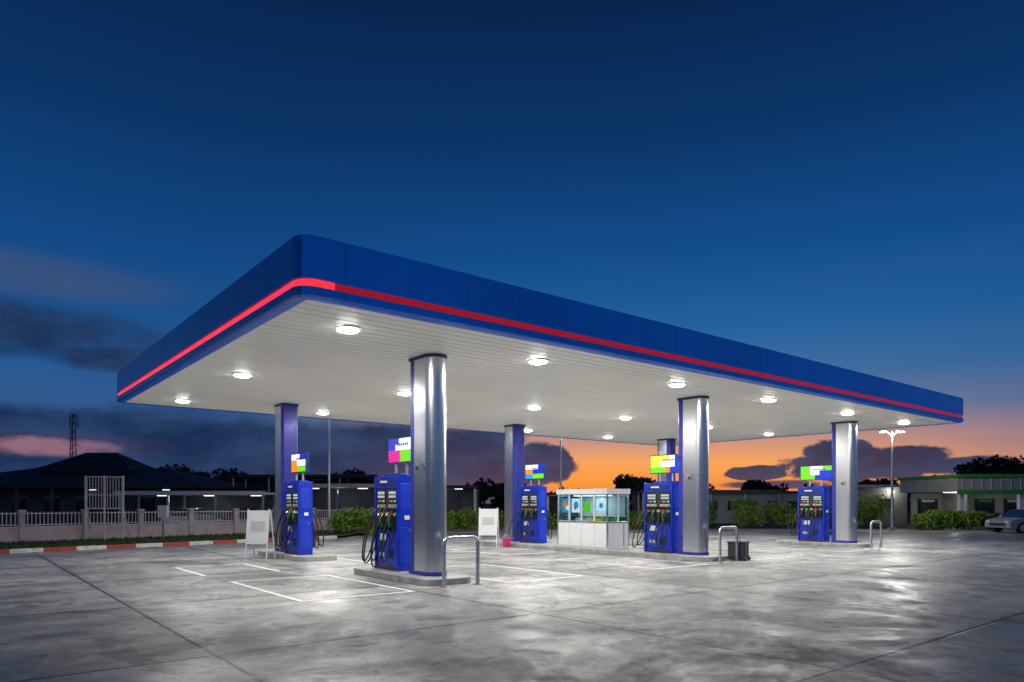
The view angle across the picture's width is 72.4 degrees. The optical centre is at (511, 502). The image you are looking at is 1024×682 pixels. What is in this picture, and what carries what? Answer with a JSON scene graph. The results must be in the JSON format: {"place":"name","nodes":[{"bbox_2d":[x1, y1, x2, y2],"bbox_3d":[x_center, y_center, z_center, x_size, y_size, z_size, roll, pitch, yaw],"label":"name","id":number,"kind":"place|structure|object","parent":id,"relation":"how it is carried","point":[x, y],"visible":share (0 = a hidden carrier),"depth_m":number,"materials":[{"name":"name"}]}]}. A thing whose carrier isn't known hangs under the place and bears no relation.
{"place":"outdoors","nodes":[
{"label":"outdoors","id":0,"kind":"place"},
{"bbox_2d":[354,566,470,585],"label":"pump island","id":1,"kind":"structure","parent":0,"point":[420,580],"depth_m":15.35,"materials":[{"name":"concrete"}]},
{"bbox_2d":[362,436,410,570],"bbox_3d":[-2.763,0.028,16.692,1.360,3.140,1.621,0,0,-39],"label":"fuel pump","id":2,"kind":"object","parent":1,"relation":"on","point":[391,536],"visible":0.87,"depth_m":16.47,"materials":[{"name":"blue metal"}]},
{"bbox_2d":[411,361,413,569],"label":"blue cladding","id":3,"kind":"structure","parent":1,"relation":"on","point":[412,465],"depth_m":15.68,"materials":[{"name":"blue metal"}]},
{"bbox_2d":[414,356,445,576],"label":"aluminium cladding","id":4,"kind":"structure","parent":1,"relation":"on","point":[429,447],"depth_m":15.25,"materials":[{"name":"silver metal"}]},
{"bbox_2d":[415,463,420,469],"bbox_3d":[-2.076,-0.797,15.392,0.160,0.146,0.135,0,0,-39],"label":"junction box","id":5,"kind":"object","parent":4,"relation":"attached to","point":[418,466],"visible":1,"depth_m":15.36,"materials":[{"name":"metal"}]},
{"bbox_2d":[409,353,446,575],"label":"blue collars","id":6,"kind":"object","parent":4,"relation":"attached to","point":[414,572],"visible":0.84,"depth_m":15.25,"materials":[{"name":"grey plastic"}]},
{"bbox_2d":[117,234,962,445],"bbox_3d":[2.765,-3.740,25.572,27.920,0.980,15.250,0,0,-39],"label":"gas station canopy","id":7,"kind":"object","parent":4,"relation":"on","point":[270,322],"visible":0.87,"depth_m":17.27,"materials":[{"name":"blue"}]},
{"bbox_2d":[174,399,190,402],"bbox_3d":[-10.473,-3.222,22.247,0.480,0.084,0.480,0,0,-39],"label":"ceiling light","id":8,"kind":"object","parent":7,"relation":"attached to","point":[182,400],"visible":1,"depth_m":22.10,"materials":[{"name":"white"}]},
{"bbox_2d":[232,372,252,377],"bbox_3d":[-6.830,-3.222,17.733,0.480,0.084,0.480,0,0,-39],"label":"ceiling light","id":9,"kind":"object","parent":7,"relation":"attached to","point":[241,375],"visible":1,"depth_m":17.60,"materials":[{"name":"white"}]},
{"bbox_2d":[316,411,329,414],"bbox_3d":[-6.815,-3.222,25.198,0.480,0.084,0.480,0,0,-39],"label":"ceiling light","id":10,"kind":"object","parent":7,"relation":"attached to","point":[322,412],"visible":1,"depth_m":25.05,"materials":[{"name":"white"}]},
{"bbox_2d":[335,325,360,333],"bbox_3d":[-3.063,-3.222,13.064,0.480,0.084,0.480,0,0,-39],"label":"ceiling light","id":11,"kind":"object","parent":7,"relation":"attached to","point":[349,329],"visible":1,"depth_m":12.94,"materials":[{"name":"white"}]},
{"bbox_2d":[396,391,410,395],"bbox_3d":[-3.173,-3.222,20.685,0.480,0.084,0.480,0,0,-39],"label":"ceiling light","id":12,"kind":"object","parent":7,"relation":"attached to","point":[404,393],"visible":0.92,"depth_m":20.52,"materials":[{"name":"white"}]},
{"bbox_2d":[527,406,540,409],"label":"ceiling light","id":13,"kind":"object","parent":7,"relation":"attached to","point":[534,407],"visible":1,"depth_m":23.71,"materials":[{"name":"white"}]},
{"bbox_2d":[528,358,547,364],"bbox_3d":[0.595,-3.222,16.015,0.480,0.084,0.480,0,0,-39],"label":"ceiling light","id":14,"kind":"object","parent":7,"relation":"attached to","point":[537,361],"visible":1,"depth_m":15.88,"materials":[{"name":"white"}]},
{"bbox_2d":[619,417,631,419],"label":"ceiling light","id":15,"kind":"object","parent":7,"relation":"attached to","point":[625,418],"visible":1,"depth_m":26.60,"materials":[{"name":"white"}]},
{"bbox_2d":[668,382,685,386],"bbox_3d":[4.525,-3.222,19.186,0.480,0.084,0.480,0,0,-39],"label":"ceiling light","id":16,"kind":"object","parent":7,"relation":"attached to","point":[677,384],"visible":1,"depth_m":19.04,"materials":[{"name":"white"}]},
{"bbox_2d":[761,398,776,401],"bbox_3d":[8.105,-3.222,22.075,0.480,0.084,0.480,0,0,-39],"label":"ceiling light","id":17,"kind":"object","parent":7,"relation":"attached to","point":[769,400],"visible":1,"depth_m":21.91,"materials":[{"name":"white"}]},
{"bbox_2d":[840,412,854,414],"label":"ceiling light","id":18,"kind":"object","parent":7,"relation":"attached to","point":[846,413],"visible":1,"depth_m":25.21,"materials":[{"name":"white"}]},
{"bbox_2d":[0,503,1014,537],"bbox_3d":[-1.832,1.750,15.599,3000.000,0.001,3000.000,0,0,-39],"label":"ground","id":19,"kind":"structure","parent":0,"point":[719,525],"depth_m":51.65,"materials":[{"name":"concrete"}]},
{"bbox_2d":[69,413,78,457],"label":"telecom mast","id":20,"kind":"object","parent":19,"relation":"on","point":[71,422],"visible":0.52,"depth_m":80.02,"materials":[{"name":"grey metal"}]},
{"bbox_2d":[84,475,130,539],"bbox_3d":[-18.062,0.281,31.340,1.610,2.961,0.949,0,0,-8],"label":"sliding gate frame","id":21,"kind":"object","parent":19,"relation":"on","point":[103,508],"visible":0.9,"depth_m":30.87,"materials":[{"name":"white paint"}]},
{"bbox_2d":[0,488,244,526],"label":"walls","id":22,"kind":"structure","parent":19,"relation":"on","point":[44,500],"depth_m":54.00,"materials":[{"name":"concrete"}]},
{"bbox_2d":[0,453,260,490],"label":"roof","id":23,"kind":"structure","parent":22,"relation":"on","point":[71,472],"depth_m":55.13,"materials":[{"name":"black"}]},
{"bbox_2d":[158,505,168,536],"bbox_3d":[-16.200,0.938,32.500,0.420,1.625,0.200,0,0,0],"label":"electrical cabinet","id":24,"kind":"object","parent":19,"relation":"on","point":[163,511],"visible":0.82,"depth_m":32.40,"materials":[{"name":"metal"}]},
{"bbox_2d":[158,463,210,476],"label":"tree","id":25,"kind":"object","parent":19,"relation":"on","point":[186,470],"visible":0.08,"depth_m":77.54,"materials":[{"name":"green plant"}]},
{"bbox_2d":[0,528,373,548],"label":"grass verge","id":26,"kind":"object","parent":19,"relation":"on","point":[19,544],"depth_m":29.85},
{"bbox_2d":[326,505,374,534],"bbox_3d":[-8.275,0.963,37.474,3.396,1.660,1.360,0,0,5],"label":"hedge","id":27,"kind":"object","parent":26,"relation":"on","point":[351,520],"visible":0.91,"depth_m":37.36,"materials":[{"name":"green plant"}]},
{"bbox_2d":[160,508,213,522],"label":"parked car","id":28,"kind":"object","parent":19,"relation":"on","point":[178,514],"visible":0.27,"depth_m":45.68,"materials":[{"name":"grey metal"}]},
{"bbox_2d":[0,508,374,542],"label":"wall and railing fence","id":29,"kind":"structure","parent":19,"relation":"on","point":[22,531],"depth_m":32.73,"materials":[{"name":"white paint"}]},
{"bbox_2d":[114,491,274,523],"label":"car port","id":30,"kind":"object","parent":19,"relation":"on","point":[213,501],"visible":0.59,"depth_m":49.34,"materials":[{"name":"metal"}]},
{"bbox_2d":[206,467,255,495],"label":"tree","id":31,"kind":"object","parent":19,"relation":"on","point":[224,474],"visible":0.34,"depth_m":78.57,"materials":[{"name":"green plant"}]},
{"bbox_2d":[215,508,255,521],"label":"parked car","id":32,"kind":"object","parent":19,"relation":"on","point":[241,514],"visible":0.09,"depth_m":45.38,"materials":[{"name":"grey paint"}]},
{"bbox_2d":[229,475,381,495],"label":"car port","id":33,"kind":"object","parent":19,"relation":"on","point":[265,483],"visible":0.31,"depth_m":59.94,"materials":[{"name":"metal"}]},
{"bbox_2d":[326,419,331,531],"bbox_3d":[-10.200,-2.163,39.000,1.520,7.825,0.300,0,0,0],"label":"street lamp","id":34,"kind":"object","parent":19,"relation":"on","point":[328,518],"visible":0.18,"depth_m":38.94,"materials":[{"name":"metal"}]},
{"bbox_2d":[313,484,374,519],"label":"car port","id":35,"kind":"object","parent":19,"relation":"on","point":[362,495],"visible":0.3,"depth_m":52.34,"materials":[{"name":"metal"}]},
{"bbox_2d":[330,468,366,474],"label":"tree","id":36,"kind":"object","parent":19,"relation":"on","point":[353,472],"visible":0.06,"depth_m":77.24,"materials":[{"name":"green plant"}]},
{"bbox_2d":[446,485,478,521],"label":"car port","id":37,"kind":"object","parent":19,"relation":"on","point":[458,497],"visible":0.29,"depth_m":64.34,"materials":[{"name":"metal"}]},
{"bbox_2d":[473,477,502,507],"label":"tree","id":38,"kind":"object","parent":19,"relation":"on","point":[486,492],"visible":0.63,"depth_m":73.76,"materials":[{"name":"green plant"}]},
{"bbox_2d":[494,482,524,503],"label":"tree","id":39,"kind":"object","parent":19,"relation":"on","point":[501,497],"visible":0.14,"depth_m":77.34,"materials":[{"name":"green plant"}]},
{"bbox_2d":[560,438,561,510],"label":"street lamp","id":40,"kind":"object","parent":19,"relation":"on","point":[560,474],"visible":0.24,"depth_m":50.95,"materials":[{"name":"metal"}]},
{"bbox_2d":[497,508,643,528],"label":"hedge","id":41,"kind":"object","parent":19,"relation":"on","point":[632,517],"visible":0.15,"depth_m":46.92,"materials":[{"name":"green plant"}]},
{"bbox_2d":[547,493,625,521],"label":"car port","id":42,"kind":"object","parent":19,"relation":"on","point":[552,502],"visible":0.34,"depth_m":66.34,"materials":[{"name":"metal"}]},
{"bbox_2d":[613,473,655,499],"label":"tree","id":43,"kind":"object","parent":19,"relation":"on","point":[632,483],"visible":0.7,"depth_m":68.96,"materials":[{"name":"green plant"}]},
{"bbox_2d":[466,482,909,513],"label":"distant trees","id":44,"kind":"object","parent":19,"relation":"on","point":[496,504],"visible":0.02,"depth_m":103.68,"materials":[{"name":"green plant"}]},
{"bbox_2d":[631,490,782,522],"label":"car port","id":45,"kind":"object","parent":19,"relation":"on","point":[638,500],"visible":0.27,"depth_m":59.74,"materials":[{"name":"metal"}]},
{"bbox_2d":[709,501,717,525],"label":"shrub","id":46,"kind":"object","parent":19,"relation":"on","point":[711,508],"visible":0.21,"depth_m":49.40,"materials":[{"name":"green plant"}]},
{"bbox_2d":[728,498,766,528],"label":"shrub","id":47,"kind":"object","parent":19,"relation":"on","point":[747,512],"visible":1,"depth_m":47.27,"materials":[{"name":"green plant"}]},
{"bbox_2d":[709,491,797,522],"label":"beige building","id":48,"kind":"structure","parent":19,"relation":"on","point":[724,512],"depth_m":60.00,"materials":[{"name":"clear glass"}]},
{"bbox_2d":[741,479,781,489],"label":"tree","id":49,"kind":"object","parent":19,"relation":"on","point":[753,484],"visible":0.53,"depth_m":75.30,"materials":[{"name":"green plant"}]},
{"bbox_2d":[762,502,797,527],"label":"shrub","id":50,"kind":"object","parent":19,"relation":"on","point":[778,515],"visible":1,"depth_m":47.65,"materials":[{"name":"green plant"}]},
{"bbox_2d":[830,506,831,525],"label":"shrub","id":51,"kind":"object","parent":19,"relation":"on","point":[831,515],"visible":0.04,"depth_m":48.77,"materials":[{"name":"green plant"}]},
{"bbox_2d":[857,491,894,527],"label":"shrub","id":52,"kind":"object","parent":19,"relation":"on","point":[868,512],"visible":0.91,"depth_m":48.02,"materials":[{"name":"green plant"}]},
{"bbox_2d":[857,478,898,484],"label":"tree","id":53,"kind":"object","parent":19,"relation":"on","point":[883,481],"visible":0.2,"depth_m":69.20,"materials":[{"name":"green plant"}]},
{"bbox_2d":[897,474,1023,528],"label":"convenience shop","id":54,"kind":"structure","parent":19,"relation":"on","point":[996,493],"depth_m":51.10,"materials":[{"name":"beige concrete"}]},
{"bbox_2d":[953,454,1023,473],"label":"tree","id":55,"kind":"object","parent":19,"relation":"on","point":[1007,466],"visible":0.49,"depth_m":71.09,"materials":[{"name":"green plant"}]},
{"bbox_2d":[0,529,1023,681],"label":"forecourt pavement","id":56,"kind":"structure","parent":0,"point":[940,605],"depth_m":10.83,"materials":[{"name":"concrete"}]},
{"bbox_2d":[0,536,336,553],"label":"painted kerb","id":57,"kind":"structure","parent":56,"relation":"on","point":[45,549],"depth_m":26.91,"materials":[{"name":"white paint"}]},
{"bbox_2d":[245,509,275,558],"bbox_3d":[-7.902,0.968,21.977,0.764,1.556,0.563,0,0,11],"label":"folding notice stand","id":58,"kind":"object","parent":56,"relation":"on","point":[257,530],"visible":1,"depth_m":21.82,"materials":[{"name":"white plastic"}]},
{"bbox_2d":[258,549,336,561],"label":"pump island","id":59,"kind":"structure","parent":56,"relation":"on","point":[316,556],"depth_m":21.24,"materials":[{"name":"concrete"}]},
{"bbox_2d":[275,406,280,548],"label":"aluminium cladding","id":60,"kind":"structure","parent":59,"relation":"on","point":[277,462],"depth_m":23.08,"materials":[{"name":"metal"}]},
{"bbox_2d":[275,403,298,551],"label":"blue collars","id":61,"kind":"object","parent":60,"relation":"attached to","point":[276,405],"visible":0.27,"depth_m":22.87,"materials":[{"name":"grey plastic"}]},
{"bbox_2d":[281,405,297,548],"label":"blue cladding","id":62,"kind":"structure","parent":59,"relation":"on","point":[289,430],"depth_m":22.81,"materials":[{"name":"blue metal"}]},
{"bbox_2d":[275,452,323,554],"bbox_3d":[-6.658,0.028,21.974,1.414,3.140,1.434,0,0,-39],"label":"fuel pump","id":63,"kind":"object","parent":59,"relation":"on","point":[299,534],"visible":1,"depth_m":21.60,"materials":[{"name":"blue metal"}]},
{"bbox_2d":[440,535,481,587],"bbox_3d":[-1.067,1.219,14.699,1.040,1.062,0.180,0,0,-39],"label":"steel hoop guard","id":64,"kind":"object","parent":56,"relation":"on","point":[447,538],"visible":1,"depth_m":14.64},
{"bbox_2d":[446,507,481,530],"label":"hedge","id":65,"kind":"object","parent":56,"relation":"on","point":[460,519],"visible":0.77,"depth_m":43.53,"materials":[{"name":"green plant"}]},
{"bbox_2d":[478,508,499,546],"bbox_3d":[-0.915,0.968,27.808,0.764,1.556,0.563,0,0,11],"label":"folding notice stand","id":66,"kind":"object","parent":56,"relation":"on","point":[488,521],"visible":0.94,"depth_m":27.64,"materials":[{"name":"white plastic"}]},
{"bbox_2d":[502,534,510,546],"bbox_3d":[-0.210,1.488,27.444,0.360,0.507,0.360,0,0,-39],"label":"magenta bucket","id":67,"kind":"object","parent":56,"relation":"on","point":[506,542],"visible":1,"depth_m":27.32,"materials":[{"name":"pink plastic"}]},
{"bbox_2d":[173,536,918,601],"bbox_3d":[3.543,1.738,24.465,26.800,0.001,9.850,0,0,-39],"label":"bay marking paint","id":68,"kind":"object","parent":56,"relation":"on","point":[235,582],"visible":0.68,"depth_m":17.45,"materials":[{"name":"white paint"}]},
{"bbox_2d":[479,540,727,561],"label":"pump island","id":69,"kind":"structure","parent":56,"relation":"on","point":[641,553],"depth_m":23.47,"materials":[{"name":"concrete"}]},
{"bbox_2d":[504,426,511,538],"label":"aluminium cladding","id":70,"kind":"structure","parent":69,"relation":"on","point":[507,476],"depth_m":29.24,"materials":[{"name":"silver metal"}]},
{"bbox_2d":[504,424,525,541],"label":"blue collars","id":71,"kind":"object","parent":69,"relation":"on","point":[515,540],"visible":0.38,"depth_m":28.95,"materials":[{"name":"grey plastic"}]},
{"bbox_2d":[512,426,523,538],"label":"blue cladding","id":72,"kind":"structure","parent":69,"relation":"on","point":[517,457],"depth_m":28.93,"materials":[{"name":"blue metal"}]},
{"bbox_2d":[509,463,551,542],"bbox_3d":[0.854,0.028,28.026,1.479,3.140,1.420,0,0,-39],"label":"fuel pump","id":73,"kind":"object","parent":69,"relation":"on","point":[533,514],"visible":0.99,"depth_m":27.73,"materials":[{"name":"blue metal"}]},
{"bbox_2d":[556,489,629,549],"bbox_3d":[2.876,0.558,25.052,1.160,2.080,2.560,0,0,-39],"label":"attendant kiosk","id":74,"kind":"object","parent":69,"relation":"on","point":[602,533],"visible":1,"depth_m":24.59,"materials":[{"name":"metal"}]},
{"bbox_2d":[632,454,678,553],"bbox_3d":[4.908,0.028,22.515,1.488,3.140,1.590,0,0,-39],"label":"fuel pump","id":75,"kind":"object","parent":69,"relation":"on","point":[661,517],"visible":0.9,"depth_m":22.36,"materials":[{"name":"blue metal"}]},
{"bbox_2d":[679,400,682,551],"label":"blue cladding","id":76,"kind":"structure","parent":69,"relation":"on","point":[680,475],"depth_m":21.70,"materials":[{"name":"metal"}]},
{"bbox_2d":[677,396,708,555],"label":"blue collars","id":77,"kind":"object","parent":69,"relation":"on","point":[691,553],"visible":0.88,"depth_m":21.37,"materials":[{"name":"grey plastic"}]},
{"bbox_2d":[683,398,708,555],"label":"aluminium cladding","id":78,"kind":"structure","parent":69,"relation":"on","point":[696,467],"depth_m":21.30,"materials":[{"name":"silver metal"}]},
{"bbox_2d":[717,526,739,562],"bbox_3d":[6.419,1.219,20.740,1.040,1.062,0.180,0,0,-39],"label":"steel hoop guard","id":79,"kind":"object","parent":56,"relation":"on","point":[719,541],"visible":1,"depth_m":20.66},
{"bbox_2d":[727,538,750,560],"bbox_3d":[6.899,1.406,21.269,0.580,0.667,0.460,0,0,36],"label":"black waste bin","id":80,"kind":"object","parent":56,"relation":"on","point":[743,550],"visible":1,"depth_m":21.14,"materials":[{"name":"grey plastic"}]},
{"bbox_2d":[868,520,881,547],"bbox_3d":[14.166,1.219,27.223,1.040,1.062,0.180,0,0,-39],"label":"steel hoop guard","id":81,"kind":"object","parent":56,"relation":"on","point":[875,521],"visible":1,"depth_m":27.14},
{"bbox_2d":[879,430,904,530],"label":"street lamp","id":82,"kind":"object","parent":56,"relation":"on","point":[891,528],"visible":1,"depth_m":43.95,"materials":[{"name":"metal"}]},
{"bbox_2d":[908,511,939,529],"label":"shrub","id":83,"kind":"object","parent":56,"relation":"on","point":[929,521],"visible":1,"depth_m":45.10,"materials":[{"name":"green plant"}]},
{"bbox_2d":[926,509,960,528],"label":"shrub","id":84,"kind":"object","parent":56,"relation":"on","point":[947,519],"visible":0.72,"depth_m":45.43,"materials":[{"name":"green plant"}]},
{"bbox_2d":[954,510,991,528],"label":"shrub","id":85,"kind":"object","parent":56,"relation":"on","point":[971,519],"visible":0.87,"depth_m":45.42,"materials":[{"name":"green plant"}]},
{"bbox_2d":[978,512,1003,528],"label":"shrub","id":86,"kind":"object","parent":56,"relation":"on","point":[995,515],"visible":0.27,"depth_m":45.93,"materials":[{"name":"green plant"}]},
{"bbox_2d":[985,509,1023,532],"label":"parked car","id":87,"kind":"object","parent":56,"relation":"on","point":[1011,518],"visible":1,"depth_m":40.52,"materials":[{"name":"silver metal"}]},
{"bbox_2d":[0,0,1023,502],"label":"sky","id":88,"kind":"structure","parent":0,"point":[839,183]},
{"bbox_2d":[709,535,717,539],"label":"pump island","id":89,"kind":"structure","parent":0,"point":[712,537],"depth_m":33.29,"materials":[{"name":"concrete"}]},
{"bbox_2d":[658,440,666,480],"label":"aluminium cladding","id":90,"kind":"structure","parent":89,"relation":"on","point":[662,447],"depth_m":35.60,"materials":[{"name":"silver metal"}]},
{"bbox_2d":[667,440,674,480],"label":"blue cladding","id":91,"kind":"structure","parent":89,"relation":"on","point":[670,446],"depth_m":35.35,"materials":[{"name":"blue metal"}]},
{"bbox_2d":[776,539,872,547],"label":"pump island","id":92,"kind":"structure","parent":0,"point":[830,543],"depth_m":28.20,"materials":[{"name":"concrete"}]},
{"bbox_2d":[791,465,831,541],"bbox_3d":[12.646,0.028,29.089,1.431,3.140,1.514,0,0,-39],"label":"fuel pump","id":93,"kind":"object","parent":92,"relation":"on","point":[814,519],"visible":1,"depth_m":28.90,"materials":[{"name":"blue metal"}]},
{"bbox_2d":[832,424,835,539],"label":"blue cladding","id":94,"kind":"structure","parent":92,"relation":"on","point":[833,481],"depth_m":28.25,"materials":[{"name":"blue metal"}]},
{"bbox_2d":[831,421,857,542],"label":"blue collars","id":95,"kind":"object","parent":92,"relation":"on","point":[838,541],"visible":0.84,"depth_m":27.90,"materials":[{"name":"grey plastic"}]},
{"bbox_2d":[836,423,856,540],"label":"aluminium cladding","id":96,"kind":"structure","parent":92,"relation":"on","point":[846,473],"depth_m":27.86,"materials":[{"name":"silver metal"}]},
{"bbox_2d":[826,485,906,523],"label":"beige service building","id":97,"kind":"structure","parent":0,"point":[900,506],"depth_m":57.00,"materials":[{"name":"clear glass"}]}
]}

